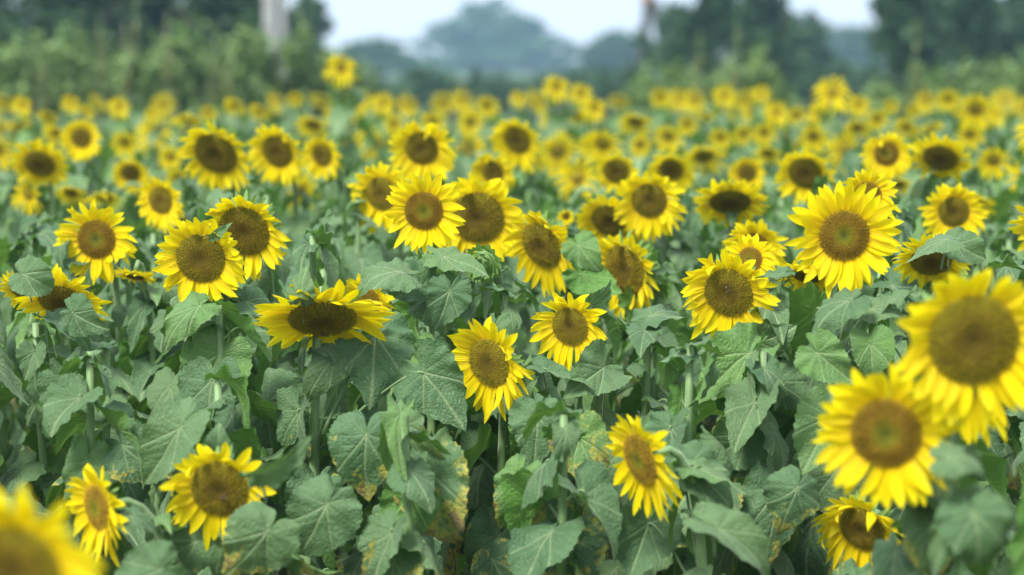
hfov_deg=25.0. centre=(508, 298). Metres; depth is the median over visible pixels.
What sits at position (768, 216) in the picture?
sunflower shoot
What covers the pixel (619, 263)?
sunflower
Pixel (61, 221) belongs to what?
sunflower shoot
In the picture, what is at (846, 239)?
sunflower
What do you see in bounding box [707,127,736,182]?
sunflower
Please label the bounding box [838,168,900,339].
sunflower
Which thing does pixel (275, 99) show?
sunflower
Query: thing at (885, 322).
sunflower shoot
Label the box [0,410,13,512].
sunflower shoot
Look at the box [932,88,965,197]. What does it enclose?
sunflower
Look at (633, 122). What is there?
sunflower
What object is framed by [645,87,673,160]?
sunflower
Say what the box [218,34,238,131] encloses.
tall weed
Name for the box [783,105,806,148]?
sunflower
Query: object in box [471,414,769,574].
sunflower
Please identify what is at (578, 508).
sunflower shoot
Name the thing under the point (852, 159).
sunflower
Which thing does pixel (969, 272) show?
sunflower shoot
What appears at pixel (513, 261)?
sunflower shoot
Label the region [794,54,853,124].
bush
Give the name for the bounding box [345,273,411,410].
sunflower
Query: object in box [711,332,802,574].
sunflower shoot
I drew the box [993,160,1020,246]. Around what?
sunflower
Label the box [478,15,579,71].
tree
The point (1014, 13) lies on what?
tree
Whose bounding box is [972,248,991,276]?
sunflower shoot
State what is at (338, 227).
sunflower shoot
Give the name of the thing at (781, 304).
sunflower shoot
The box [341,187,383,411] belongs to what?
sunflower shoot
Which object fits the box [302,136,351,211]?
sunflower
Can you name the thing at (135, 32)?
tall weed
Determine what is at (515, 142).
sunflower
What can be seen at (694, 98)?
sunflower
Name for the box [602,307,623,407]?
sunflower shoot
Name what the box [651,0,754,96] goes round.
tree
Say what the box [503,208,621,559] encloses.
sunflower
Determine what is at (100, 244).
sunflower
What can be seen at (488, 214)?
sunflower
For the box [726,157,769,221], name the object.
sunflower
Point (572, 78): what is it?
bush
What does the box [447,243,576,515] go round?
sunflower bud
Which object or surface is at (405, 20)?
sky
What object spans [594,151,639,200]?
sunflower
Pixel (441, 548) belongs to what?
sunflower shoot
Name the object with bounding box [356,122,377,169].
sunflower
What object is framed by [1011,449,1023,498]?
sunflower shoot
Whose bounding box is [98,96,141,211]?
sunflower
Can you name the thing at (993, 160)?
sunflower
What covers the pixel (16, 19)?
tree
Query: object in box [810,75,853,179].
sunflower
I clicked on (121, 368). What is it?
sunflower shoot
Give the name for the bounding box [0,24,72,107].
bush
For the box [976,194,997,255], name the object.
sunflower
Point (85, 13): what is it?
tree
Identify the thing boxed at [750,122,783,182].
sunflower
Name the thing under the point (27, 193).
sunflower
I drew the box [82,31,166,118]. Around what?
bush
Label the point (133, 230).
sunflower shoot
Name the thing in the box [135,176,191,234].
sunflower
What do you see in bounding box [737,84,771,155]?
sunflower
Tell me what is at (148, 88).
bush
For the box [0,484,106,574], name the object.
sunflower
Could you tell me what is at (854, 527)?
sunflower
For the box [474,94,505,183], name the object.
sunflower
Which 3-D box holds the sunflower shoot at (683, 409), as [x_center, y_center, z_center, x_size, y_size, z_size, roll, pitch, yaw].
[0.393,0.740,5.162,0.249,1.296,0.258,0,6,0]
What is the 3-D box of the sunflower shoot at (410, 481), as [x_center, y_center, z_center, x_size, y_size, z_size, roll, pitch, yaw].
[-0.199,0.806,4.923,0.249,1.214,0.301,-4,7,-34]
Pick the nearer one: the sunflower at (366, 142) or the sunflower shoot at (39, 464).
the sunflower shoot at (39, 464)
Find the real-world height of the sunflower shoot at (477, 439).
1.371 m
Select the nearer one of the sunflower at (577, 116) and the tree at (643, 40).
the sunflower at (577, 116)
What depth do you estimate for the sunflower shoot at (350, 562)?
5.57 m
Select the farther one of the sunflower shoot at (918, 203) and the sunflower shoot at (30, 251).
the sunflower shoot at (918, 203)
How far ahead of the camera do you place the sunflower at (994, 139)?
12.09 m
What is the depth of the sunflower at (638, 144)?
11.00 m
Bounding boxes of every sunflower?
[0,96,21,121]
[0,112,9,122]
[0,121,26,150]
[0,138,27,225]
[0,271,71,493]
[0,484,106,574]
[3,117,31,151]
[7,254,156,563]
[8,138,69,224]
[10,95,45,185]
[10,181,58,221]
[36,110,65,163]
[41,123,94,199]
[53,198,138,393]
[54,184,89,224]
[59,119,110,202]
[61,94,86,162]
[64,417,196,574]
[76,103,102,190]
[82,188,124,211]
[89,94,117,133]
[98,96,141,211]
[109,129,150,198]
[112,157,150,233]
[112,260,170,537]
[133,117,175,163]
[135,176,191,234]
[138,396,362,574]
[144,108,168,173]
[147,92,176,144]
[152,217,309,450]
[156,144,186,207]
[165,168,188,205]
[170,111,207,205]
[175,118,263,371]
[199,105,218,186]
[205,189,303,574]
[223,96,257,174]
[246,124,313,573]
[248,102,282,202]
[252,257,467,574]
[267,91,292,125]
[282,92,305,178]
[292,114,349,216]
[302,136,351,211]
[308,93,332,136]
[321,53,376,189]
[322,106,348,184]
[328,316,567,574]
[342,130,371,157]
[345,105,365,133]
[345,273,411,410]
[347,161,439,337]
[348,90,375,130]
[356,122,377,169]
[357,129,390,169]
[361,91,397,156]
[377,113,404,172]
[379,170,488,574]
[388,120,457,252]
[396,92,423,126]
[419,110,464,182]
[430,91,455,129]
[442,173,525,418]
[449,108,484,187]
[451,87,481,139]
[451,134,487,156]
[467,153,540,349]
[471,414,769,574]
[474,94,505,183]
[486,117,559,213]
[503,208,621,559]
[509,91,536,166]
[520,157,560,222]
[526,88,552,128]
[526,280,639,574]
[534,209,578,387]
[536,129,580,214]
[539,113,556,148]
[540,75,582,183]
[552,157,600,292]
[557,130,598,216]
[560,228,687,391]
[567,83,599,155]
[567,110,588,168]
[574,192,643,413]
[579,97,616,173]
[582,128,625,199]
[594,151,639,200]
[607,94,634,144]
[613,170,687,364]
[615,112,656,174]
[625,132,652,177]
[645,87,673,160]
[646,151,698,235]
[651,123,697,193]
[665,89,696,138]
[675,115,700,169]
[678,143,727,226]
[680,249,808,482]
[682,87,711,132]
[692,177,770,431]
[694,83,737,180]
[694,110,718,180]
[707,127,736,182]
[714,110,740,150]
[717,218,791,420]
[720,124,755,175]
[725,234,811,329]
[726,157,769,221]
[731,89,758,133]
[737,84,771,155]
[739,98,763,122]
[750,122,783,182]
[752,145,795,202]
[753,100,792,182]
[762,179,905,574]
[772,146,836,345]
[775,128,800,151]
[776,259,827,362]
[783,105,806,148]
[787,123,833,199]
[804,102,830,146]
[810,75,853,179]
[810,489,902,569]
[812,362,1012,574]
[822,132,863,179]
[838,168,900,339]
[839,119,874,181]
[845,95,871,146]
[857,131,917,257]
[865,108,889,175]
[878,98,899,135]
[891,117,933,206]
[891,177,913,217]
[891,226,985,333]
[893,267,1023,574]
[897,103,921,164]
[906,131,972,236]
[909,380,1017,574]
[910,119,943,204]
[914,88,940,132]
[917,182,989,300]
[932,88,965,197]
[938,92,998,190]
[947,123,986,194]
[973,145,1013,207]
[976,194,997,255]
[979,106,1007,183]
[985,117,1023,262]
[989,87,1017,136]
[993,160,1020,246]
[1004,96,1023,187]
[1007,204,1023,271]
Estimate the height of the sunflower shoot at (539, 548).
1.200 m
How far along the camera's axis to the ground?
254.97 m
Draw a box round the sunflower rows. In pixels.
[0,94,1023,412]
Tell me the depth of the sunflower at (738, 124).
18.60 m
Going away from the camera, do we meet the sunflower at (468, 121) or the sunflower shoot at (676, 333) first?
the sunflower shoot at (676, 333)
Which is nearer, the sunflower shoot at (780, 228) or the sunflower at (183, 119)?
the sunflower shoot at (780, 228)
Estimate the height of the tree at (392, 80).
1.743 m
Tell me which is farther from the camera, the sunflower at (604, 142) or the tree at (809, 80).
the tree at (809, 80)
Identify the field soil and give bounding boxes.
[11,400,616,574]
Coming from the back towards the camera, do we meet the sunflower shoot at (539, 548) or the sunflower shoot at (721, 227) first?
the sunflower shoot at (721, 227)
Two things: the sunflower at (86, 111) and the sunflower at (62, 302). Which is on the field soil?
the sunflower at (62, 302)
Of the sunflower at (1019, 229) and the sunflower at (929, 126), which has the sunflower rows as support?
the sunflower at (929, 126)
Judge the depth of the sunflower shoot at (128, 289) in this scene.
6.99 m
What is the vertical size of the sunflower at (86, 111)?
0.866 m
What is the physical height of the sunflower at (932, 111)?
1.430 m
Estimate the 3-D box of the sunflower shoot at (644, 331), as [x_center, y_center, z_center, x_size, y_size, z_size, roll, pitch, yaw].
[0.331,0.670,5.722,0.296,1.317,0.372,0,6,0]
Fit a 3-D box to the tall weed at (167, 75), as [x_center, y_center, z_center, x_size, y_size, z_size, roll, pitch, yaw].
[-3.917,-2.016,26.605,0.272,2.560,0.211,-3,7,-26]
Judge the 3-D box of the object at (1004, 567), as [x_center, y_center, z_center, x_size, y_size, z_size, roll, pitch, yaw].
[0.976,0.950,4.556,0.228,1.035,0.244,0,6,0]
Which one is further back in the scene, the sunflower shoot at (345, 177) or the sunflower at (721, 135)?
the sunflower at (721, 135)
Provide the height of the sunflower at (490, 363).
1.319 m
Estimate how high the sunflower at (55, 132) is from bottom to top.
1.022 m
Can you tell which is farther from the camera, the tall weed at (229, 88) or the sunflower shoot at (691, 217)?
the tall weed at (229, 88)
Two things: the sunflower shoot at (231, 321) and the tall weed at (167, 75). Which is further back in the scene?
the tall weed at (167, 75)
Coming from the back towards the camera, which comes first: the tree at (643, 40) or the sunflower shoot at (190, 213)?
the tree at (643, 40)
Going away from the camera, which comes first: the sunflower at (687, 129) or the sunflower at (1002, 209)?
the sunflower at (1002, 209)
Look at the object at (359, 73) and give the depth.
28.52 m
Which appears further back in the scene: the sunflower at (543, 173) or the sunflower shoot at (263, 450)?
the sunflower at (543, 173)
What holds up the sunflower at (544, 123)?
on the field soil
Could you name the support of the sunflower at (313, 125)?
on the field soil
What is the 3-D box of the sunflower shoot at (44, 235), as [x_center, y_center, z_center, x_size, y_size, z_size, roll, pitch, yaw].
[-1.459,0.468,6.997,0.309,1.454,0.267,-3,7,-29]
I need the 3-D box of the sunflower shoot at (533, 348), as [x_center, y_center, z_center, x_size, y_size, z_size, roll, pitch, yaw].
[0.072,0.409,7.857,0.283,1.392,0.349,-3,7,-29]
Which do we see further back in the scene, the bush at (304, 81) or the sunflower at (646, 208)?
the bush at (304, 81)
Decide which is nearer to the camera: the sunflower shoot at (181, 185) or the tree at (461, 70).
the sunflower shoot at (181, 185)
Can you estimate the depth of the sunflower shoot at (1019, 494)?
6.23 m
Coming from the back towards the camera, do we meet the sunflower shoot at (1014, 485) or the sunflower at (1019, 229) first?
the sunflower at (1019, 229)
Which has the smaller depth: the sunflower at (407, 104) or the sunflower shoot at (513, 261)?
the sunflower shoot at (513, 261)
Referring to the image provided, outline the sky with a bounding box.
[1,0,877,61]
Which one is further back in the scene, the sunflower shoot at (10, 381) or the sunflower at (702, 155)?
the sunflower at (702, 155)
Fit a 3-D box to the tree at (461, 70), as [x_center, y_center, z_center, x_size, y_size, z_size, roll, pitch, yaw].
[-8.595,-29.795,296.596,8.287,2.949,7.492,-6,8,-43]
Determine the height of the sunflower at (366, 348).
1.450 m
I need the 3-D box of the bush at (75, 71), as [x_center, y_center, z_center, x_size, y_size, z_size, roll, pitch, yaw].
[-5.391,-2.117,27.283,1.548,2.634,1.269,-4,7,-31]
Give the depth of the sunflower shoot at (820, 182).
7.86 m
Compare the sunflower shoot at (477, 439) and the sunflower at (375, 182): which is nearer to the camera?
the sunflower shoot at (477, 439)
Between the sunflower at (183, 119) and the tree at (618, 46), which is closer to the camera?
the sunflower at (183, 119)
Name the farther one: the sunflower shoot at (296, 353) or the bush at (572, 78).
the bush at (572, 78)
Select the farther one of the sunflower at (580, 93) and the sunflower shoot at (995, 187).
the sunflower at (580, 93)
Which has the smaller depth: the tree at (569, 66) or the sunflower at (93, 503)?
the sunflower at (93, 503)
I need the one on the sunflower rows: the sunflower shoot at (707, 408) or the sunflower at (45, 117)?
the sunflower at (45, 117)
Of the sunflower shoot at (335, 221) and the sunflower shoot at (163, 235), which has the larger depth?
the sunflower shoot at (163, 235)
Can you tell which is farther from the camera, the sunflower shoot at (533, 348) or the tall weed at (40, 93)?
the tall weed at (40, 93)
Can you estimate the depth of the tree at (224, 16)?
36.78 m
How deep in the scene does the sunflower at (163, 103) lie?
21.74 m
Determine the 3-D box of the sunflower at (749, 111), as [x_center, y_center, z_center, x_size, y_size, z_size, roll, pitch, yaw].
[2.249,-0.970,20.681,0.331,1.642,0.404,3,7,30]
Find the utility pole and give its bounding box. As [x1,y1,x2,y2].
[635,0,660,71]
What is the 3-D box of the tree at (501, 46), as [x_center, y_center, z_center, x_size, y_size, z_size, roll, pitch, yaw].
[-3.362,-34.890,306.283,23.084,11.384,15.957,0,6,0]
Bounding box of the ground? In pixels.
[366,62,848,131]
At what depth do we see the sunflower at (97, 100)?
22.62 m
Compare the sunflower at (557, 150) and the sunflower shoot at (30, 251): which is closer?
the sunflower shoot at (30, 251)
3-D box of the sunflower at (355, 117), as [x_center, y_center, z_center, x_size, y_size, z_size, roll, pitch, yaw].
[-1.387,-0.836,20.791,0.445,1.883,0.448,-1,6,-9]
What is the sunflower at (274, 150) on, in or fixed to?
on the field soil
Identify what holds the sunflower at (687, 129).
on the field soil
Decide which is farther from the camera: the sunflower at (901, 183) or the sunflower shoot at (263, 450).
the sunflower at (901, 183)
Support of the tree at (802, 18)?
on the ground
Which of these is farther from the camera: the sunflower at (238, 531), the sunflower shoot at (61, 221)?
the sunflower shoot at (61, 221)
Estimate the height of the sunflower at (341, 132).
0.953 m
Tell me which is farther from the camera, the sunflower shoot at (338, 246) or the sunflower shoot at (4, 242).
the sunflower shoot at (4, 242)
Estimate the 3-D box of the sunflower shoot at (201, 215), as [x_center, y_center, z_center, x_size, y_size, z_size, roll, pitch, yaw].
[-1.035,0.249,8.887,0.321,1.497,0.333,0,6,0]
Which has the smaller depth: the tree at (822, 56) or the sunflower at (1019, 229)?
the sunflower at (1019, 229)
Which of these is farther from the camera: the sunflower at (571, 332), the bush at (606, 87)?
the bush at (606, 87)
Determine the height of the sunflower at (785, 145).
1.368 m
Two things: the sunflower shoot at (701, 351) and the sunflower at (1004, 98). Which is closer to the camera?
the sunflower shoot at (701, 351)
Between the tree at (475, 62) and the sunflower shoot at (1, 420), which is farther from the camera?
the tree at (475, 62)
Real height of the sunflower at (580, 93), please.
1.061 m
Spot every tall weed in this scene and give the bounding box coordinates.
[32,40,47,135]
[92,10,111,127]
[114,21,136,112]
[127,0,141,104]
[161,11,178,120]
[205,23,225,129]
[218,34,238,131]
[689,30,707,117]
[728,18,746,118]
[898,20,922,133]
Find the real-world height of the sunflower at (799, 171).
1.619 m
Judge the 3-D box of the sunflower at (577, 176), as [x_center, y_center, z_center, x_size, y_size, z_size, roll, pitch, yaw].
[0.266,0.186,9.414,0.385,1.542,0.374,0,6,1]
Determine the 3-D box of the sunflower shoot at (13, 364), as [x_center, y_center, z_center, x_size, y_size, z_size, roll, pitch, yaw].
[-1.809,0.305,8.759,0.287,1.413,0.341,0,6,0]
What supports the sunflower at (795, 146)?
on the field soil
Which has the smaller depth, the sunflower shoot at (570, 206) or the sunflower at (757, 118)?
the sunflower shoot at (570, 206)
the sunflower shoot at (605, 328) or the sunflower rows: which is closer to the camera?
the sunflower shoot at (605, 328)
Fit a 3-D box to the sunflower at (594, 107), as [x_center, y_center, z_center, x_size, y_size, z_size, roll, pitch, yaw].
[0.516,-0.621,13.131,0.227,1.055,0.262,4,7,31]
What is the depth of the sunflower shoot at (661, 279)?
6.94 m
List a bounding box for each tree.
[0,0,37,57]
[0,0,148,88]
[23,2,185,29]
[75,0,198,67]
[168,0,261,43]
[168,0,262,84]
[252,0,318,90]
[287,0,336,83]
[333,35,429,84]
[383,73,404,82]
[404,55,472,72]
[406,0,569,72]
[436,27,565,71]
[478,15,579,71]
[563,50,583,73]
[572,23,648,76]
[625,0,727,83]
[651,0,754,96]
[714,0,809,105]
[776,3,826,109]
[794,11,831,45]
[796,6,844,82]
[825,14,887,73]
[826,12,881,67]
[864,0,960,95]
[868,8,986,81]
[932,0,1016,88]
[987,0,1023,79]
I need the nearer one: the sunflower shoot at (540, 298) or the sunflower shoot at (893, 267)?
the sunflower shoot at (893, 267)
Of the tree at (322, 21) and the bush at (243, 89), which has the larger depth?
the tree at (322, 21)
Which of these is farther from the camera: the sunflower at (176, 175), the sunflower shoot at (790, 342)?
the sunflower at (176, 175)
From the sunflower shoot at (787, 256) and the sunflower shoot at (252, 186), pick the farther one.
the sunflower shoot at (252, 186)
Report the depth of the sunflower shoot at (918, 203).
9.05 m
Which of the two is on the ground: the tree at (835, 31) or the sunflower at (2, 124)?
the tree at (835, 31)
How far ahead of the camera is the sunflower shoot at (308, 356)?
6.26 m
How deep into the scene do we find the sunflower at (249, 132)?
13.54 m
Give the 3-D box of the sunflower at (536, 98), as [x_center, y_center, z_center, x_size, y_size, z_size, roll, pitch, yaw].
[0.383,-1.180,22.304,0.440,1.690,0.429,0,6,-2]
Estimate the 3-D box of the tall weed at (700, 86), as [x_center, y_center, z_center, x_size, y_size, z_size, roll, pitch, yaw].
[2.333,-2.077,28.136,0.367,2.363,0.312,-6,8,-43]
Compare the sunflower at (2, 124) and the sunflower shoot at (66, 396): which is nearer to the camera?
the sunflower shoot at (66, 396)
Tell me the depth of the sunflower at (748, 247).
5.61 m
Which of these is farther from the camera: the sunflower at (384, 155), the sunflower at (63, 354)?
the sunflower at (384, 155)
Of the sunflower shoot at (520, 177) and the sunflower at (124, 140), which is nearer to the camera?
the sunflower shoot at (520, 177)
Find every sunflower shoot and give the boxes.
[0,171,21,243]
[0,203,15,409]
[0,211,30,429]
[0,213,62,491]
[0,237,10,441]
[0,308,9,477]
[0,313,73,527]
[0,343,16,439]
[0,344,28,465]
[0,346,13,461]
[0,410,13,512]
[2,239,118,450]
[3,489,50,521]
[6,211,69,442]
[12,200,41,370]
[25,222,56,256]
[42,349,145,574]
[50,218,105,322]
[54,161,89,219]
[58,161,97,219]
[65,340,150,558]
[69,265,109,360]
[96,233,155,414]
[105,218,136,339]
[107,220,162,332]
[115,270,183,412]
[126,228,182,394]
[132,216,152,239]
[145,223,174,260]
[146,233,187,528]
[159,364,274,574]
[171,170,212,220]
[174,294,276,570]
[177,298,279,498]
[178,195,207,223]
[197,183,251,221]
[206,188,260,371]
[240,175,284,242]
[246,185,289,395]
[254,224,363,574]
[278,209,346,483]
[279,224,368,506]
[285,205,311,247]
[289,257,354,574]
[295,255,368,574]
[313,156,359,228]
[314,205,341,234]
[324,215,363,242]
[334,357,411,574]
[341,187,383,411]
[343,224,393,285]
[351,162,365,224]
[358,393,451,574]
[372,401,448,574]
[374,178,410,299]
[382,249,458,490]
[418,268,456,427]
[420,270,498,574]
[435,246,482,339]
[436,282,538,574]
[476,267,505,305]
[499,254,518,291]
[500,400,622,574]
[507,256,530,341]
[508,393,582,518]
[510,170,541,290]
[512,220,553,355]
[529,211,581,357]
[545,277,602,495]
[546,272,617,411]
[553,340,615,558]
[555,201,577,293]
[557,184,583,218]
[558,194,624,320]
[594,304,687,574]
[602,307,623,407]
[615,241,700,405]
[616,248,712,573]
[618,227,710,433]
[634,340,742,574]
[638,194,680,243]
[664,191,715,424]
[674,217,719,422]
[696,306,796,574]
[697,287,776,431]
[703,222,727,429]
[711,290,792,563]
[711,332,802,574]
[743,203,774,227]
[766,193,800,261]
[767,200,792,262]
[768,225,793,360]
[773,218,792,279]
[775,278,794,361]
[790,246,805,263]
[793,173,844,285]
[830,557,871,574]
[838,318,898,373]
[844,267,921,365]
[861,285,1008,542]
[884,198,916,334]
[890,235,921,302]
[913,213,927,240]
[914,193,938,217]
[925,233,972,277]
[958,255,1023,562]
[968,222,998,279]
[969,255,1023,506]
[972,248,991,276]
[976,179,1005,252]
[984,225,1023,429]
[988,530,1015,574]
[1003,199,1023,271]
[1005,417,1022,497]
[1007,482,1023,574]
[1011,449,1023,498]
[1017,240,1023,249]
[1018,422,1023,503]
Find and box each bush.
[0,7,118,140]
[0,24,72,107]
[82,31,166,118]
[110,17,208,138]
[146,0,268,127]
[185,4,291,124]
[239,9,352,124]
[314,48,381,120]
[368,64,452,128]
[393,61,514,125]
[452,67,570,120]
[519,66,599,129]
[563,60,642,125]
[612,58,726,133]
[702,39,806,130]
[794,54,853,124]
[825,60,892,124]
[840,61,959,132]
[936,50,1022,136]
[998,47,1023,125]
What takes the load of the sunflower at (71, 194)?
on the sunflower rows
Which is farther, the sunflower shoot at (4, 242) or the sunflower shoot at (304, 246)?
the sunflower shoot at (4, 242)
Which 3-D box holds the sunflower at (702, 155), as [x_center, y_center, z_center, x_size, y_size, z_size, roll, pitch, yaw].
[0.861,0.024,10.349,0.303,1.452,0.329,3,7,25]
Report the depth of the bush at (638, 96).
29.88 m
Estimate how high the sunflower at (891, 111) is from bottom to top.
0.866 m
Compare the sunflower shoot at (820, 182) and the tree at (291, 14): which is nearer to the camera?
the sunflower shoot at (820, 182)
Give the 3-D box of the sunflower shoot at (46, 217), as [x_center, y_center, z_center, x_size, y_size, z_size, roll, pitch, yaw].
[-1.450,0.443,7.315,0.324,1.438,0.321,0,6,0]
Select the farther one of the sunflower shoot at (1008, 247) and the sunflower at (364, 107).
the sunflower at (364, 107)
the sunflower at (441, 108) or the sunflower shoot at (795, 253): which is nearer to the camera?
the sunflower shoot at (795, 253)
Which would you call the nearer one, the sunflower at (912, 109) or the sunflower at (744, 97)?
the sunflower at (912, 109)
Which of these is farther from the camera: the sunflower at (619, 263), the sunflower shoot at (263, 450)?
the sunflower at (619, 263)
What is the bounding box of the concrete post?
[263,0,287,89]
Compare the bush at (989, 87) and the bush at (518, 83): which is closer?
the bush at (989, 87)
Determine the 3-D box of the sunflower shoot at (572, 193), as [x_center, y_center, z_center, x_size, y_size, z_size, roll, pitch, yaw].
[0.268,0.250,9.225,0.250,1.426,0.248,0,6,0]
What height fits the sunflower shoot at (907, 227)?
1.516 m
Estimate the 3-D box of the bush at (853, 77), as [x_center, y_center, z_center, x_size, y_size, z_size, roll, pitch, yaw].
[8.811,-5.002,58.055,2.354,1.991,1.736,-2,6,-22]
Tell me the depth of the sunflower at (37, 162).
8.51 m
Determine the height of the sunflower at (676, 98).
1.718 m
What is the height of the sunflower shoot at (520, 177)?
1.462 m
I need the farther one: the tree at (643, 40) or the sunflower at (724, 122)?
the tree at (643, 40)
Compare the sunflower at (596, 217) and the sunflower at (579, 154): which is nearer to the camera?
the sunflower at (596, 217)
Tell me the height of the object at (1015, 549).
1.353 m
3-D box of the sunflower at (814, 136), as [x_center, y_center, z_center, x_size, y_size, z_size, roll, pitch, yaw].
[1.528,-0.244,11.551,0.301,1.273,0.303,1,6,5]
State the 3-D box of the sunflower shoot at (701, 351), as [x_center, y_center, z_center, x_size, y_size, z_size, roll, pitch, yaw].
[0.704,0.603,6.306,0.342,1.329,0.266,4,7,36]
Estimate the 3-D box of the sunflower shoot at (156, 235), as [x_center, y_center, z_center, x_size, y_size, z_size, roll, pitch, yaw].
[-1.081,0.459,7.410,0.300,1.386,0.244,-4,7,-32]
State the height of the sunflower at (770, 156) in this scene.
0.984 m
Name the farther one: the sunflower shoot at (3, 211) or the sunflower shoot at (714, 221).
the sunflower shoot at (3, 211)
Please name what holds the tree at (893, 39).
on the ground
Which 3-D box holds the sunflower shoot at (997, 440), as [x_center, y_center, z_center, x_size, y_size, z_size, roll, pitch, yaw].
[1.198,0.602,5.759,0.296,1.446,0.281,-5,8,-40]
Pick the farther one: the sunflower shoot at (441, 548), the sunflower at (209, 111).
the sunflower at (209, 111)
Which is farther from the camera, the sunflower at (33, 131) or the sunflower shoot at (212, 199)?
the sunflower at (33, 131)
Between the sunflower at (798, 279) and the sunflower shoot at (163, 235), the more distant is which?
the sunflower shoot at (163, 235)
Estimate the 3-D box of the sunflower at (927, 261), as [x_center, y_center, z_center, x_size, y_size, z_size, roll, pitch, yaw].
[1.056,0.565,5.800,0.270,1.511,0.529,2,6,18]
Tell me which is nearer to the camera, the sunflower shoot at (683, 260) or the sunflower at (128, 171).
the sunflower shoot at (683, 260)
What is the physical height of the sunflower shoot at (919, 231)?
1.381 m
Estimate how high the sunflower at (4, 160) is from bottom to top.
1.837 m
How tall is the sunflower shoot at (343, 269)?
1.420 m
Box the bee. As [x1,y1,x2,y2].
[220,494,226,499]
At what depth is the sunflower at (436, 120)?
11.50 m
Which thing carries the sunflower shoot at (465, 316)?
on the field soil
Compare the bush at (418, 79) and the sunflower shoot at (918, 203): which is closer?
the sunflower shoot at (918, 203)
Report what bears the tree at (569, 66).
on the ground
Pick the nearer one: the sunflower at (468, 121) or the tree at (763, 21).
the sunflower at (468, 121)
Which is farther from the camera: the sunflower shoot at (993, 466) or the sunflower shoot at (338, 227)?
the sunflower shoot at (338, 227)
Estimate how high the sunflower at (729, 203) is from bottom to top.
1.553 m
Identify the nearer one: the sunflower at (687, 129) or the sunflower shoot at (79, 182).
the sunflower shoot at (79, 182)
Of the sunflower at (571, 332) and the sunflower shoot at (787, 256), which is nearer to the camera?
the sunflower at (571, 332)
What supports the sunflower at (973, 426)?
on the field soil
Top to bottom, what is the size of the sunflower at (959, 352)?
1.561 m
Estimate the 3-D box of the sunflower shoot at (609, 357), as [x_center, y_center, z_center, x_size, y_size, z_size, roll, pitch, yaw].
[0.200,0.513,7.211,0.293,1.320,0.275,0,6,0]
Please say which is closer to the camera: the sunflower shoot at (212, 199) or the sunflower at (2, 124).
the sunflower shoot at (212, 199)
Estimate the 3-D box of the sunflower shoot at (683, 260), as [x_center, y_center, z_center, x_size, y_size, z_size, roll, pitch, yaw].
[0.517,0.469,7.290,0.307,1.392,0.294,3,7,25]
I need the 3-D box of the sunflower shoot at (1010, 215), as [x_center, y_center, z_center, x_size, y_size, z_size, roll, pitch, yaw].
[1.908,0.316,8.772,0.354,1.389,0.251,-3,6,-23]
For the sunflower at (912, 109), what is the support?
on the sunflower rows
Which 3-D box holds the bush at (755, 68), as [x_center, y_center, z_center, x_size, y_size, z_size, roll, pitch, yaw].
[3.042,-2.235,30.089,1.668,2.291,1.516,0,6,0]
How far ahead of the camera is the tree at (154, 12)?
37.75 m
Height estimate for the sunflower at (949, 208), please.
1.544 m
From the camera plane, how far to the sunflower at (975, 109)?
12.01 m
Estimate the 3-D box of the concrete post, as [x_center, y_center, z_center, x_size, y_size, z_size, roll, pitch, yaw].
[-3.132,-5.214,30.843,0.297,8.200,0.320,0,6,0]
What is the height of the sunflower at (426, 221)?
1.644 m
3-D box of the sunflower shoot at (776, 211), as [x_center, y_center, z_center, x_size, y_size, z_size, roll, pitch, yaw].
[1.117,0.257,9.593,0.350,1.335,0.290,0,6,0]
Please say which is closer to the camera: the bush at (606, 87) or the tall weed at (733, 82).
the tall weed at (733, 82)
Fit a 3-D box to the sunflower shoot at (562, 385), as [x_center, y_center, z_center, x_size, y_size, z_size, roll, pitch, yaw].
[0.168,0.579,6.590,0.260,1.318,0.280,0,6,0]
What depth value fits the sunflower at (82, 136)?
9.80 m
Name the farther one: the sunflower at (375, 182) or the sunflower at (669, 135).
the sunflower at (669, 135)
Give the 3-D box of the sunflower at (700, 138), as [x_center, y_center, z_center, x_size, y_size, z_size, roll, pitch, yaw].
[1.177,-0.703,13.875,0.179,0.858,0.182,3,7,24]
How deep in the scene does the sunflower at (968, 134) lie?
11.02 m
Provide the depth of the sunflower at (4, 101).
21.66 m
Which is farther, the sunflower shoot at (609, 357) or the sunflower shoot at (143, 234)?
the sunflower shoot at (143, 234)
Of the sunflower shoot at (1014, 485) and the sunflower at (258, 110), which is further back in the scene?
the sunflower at (258, 110)
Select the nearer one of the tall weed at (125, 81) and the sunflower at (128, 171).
the sunflower at (128, 171)
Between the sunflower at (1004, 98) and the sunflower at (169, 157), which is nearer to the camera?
the sunflower at (169, 157)
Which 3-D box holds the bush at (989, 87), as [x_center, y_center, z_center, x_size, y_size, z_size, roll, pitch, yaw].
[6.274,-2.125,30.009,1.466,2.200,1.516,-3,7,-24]
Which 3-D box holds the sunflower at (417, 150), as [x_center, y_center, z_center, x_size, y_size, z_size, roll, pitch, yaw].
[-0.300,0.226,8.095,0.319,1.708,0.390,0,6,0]
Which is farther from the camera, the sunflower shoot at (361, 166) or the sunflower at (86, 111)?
the sunflower at (86, 111)
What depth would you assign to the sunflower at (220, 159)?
7.90 m
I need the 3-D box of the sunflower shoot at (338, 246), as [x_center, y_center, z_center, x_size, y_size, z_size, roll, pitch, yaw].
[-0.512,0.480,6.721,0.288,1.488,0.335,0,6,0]
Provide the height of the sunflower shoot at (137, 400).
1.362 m
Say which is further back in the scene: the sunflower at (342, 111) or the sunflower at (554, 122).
the sunflower at (554, 122)
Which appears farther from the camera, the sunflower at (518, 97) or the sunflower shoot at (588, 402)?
the sunflower at (518, 97)
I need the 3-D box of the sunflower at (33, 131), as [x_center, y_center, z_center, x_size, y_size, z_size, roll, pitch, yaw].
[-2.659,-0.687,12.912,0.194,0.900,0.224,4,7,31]
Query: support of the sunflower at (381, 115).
on the field soil

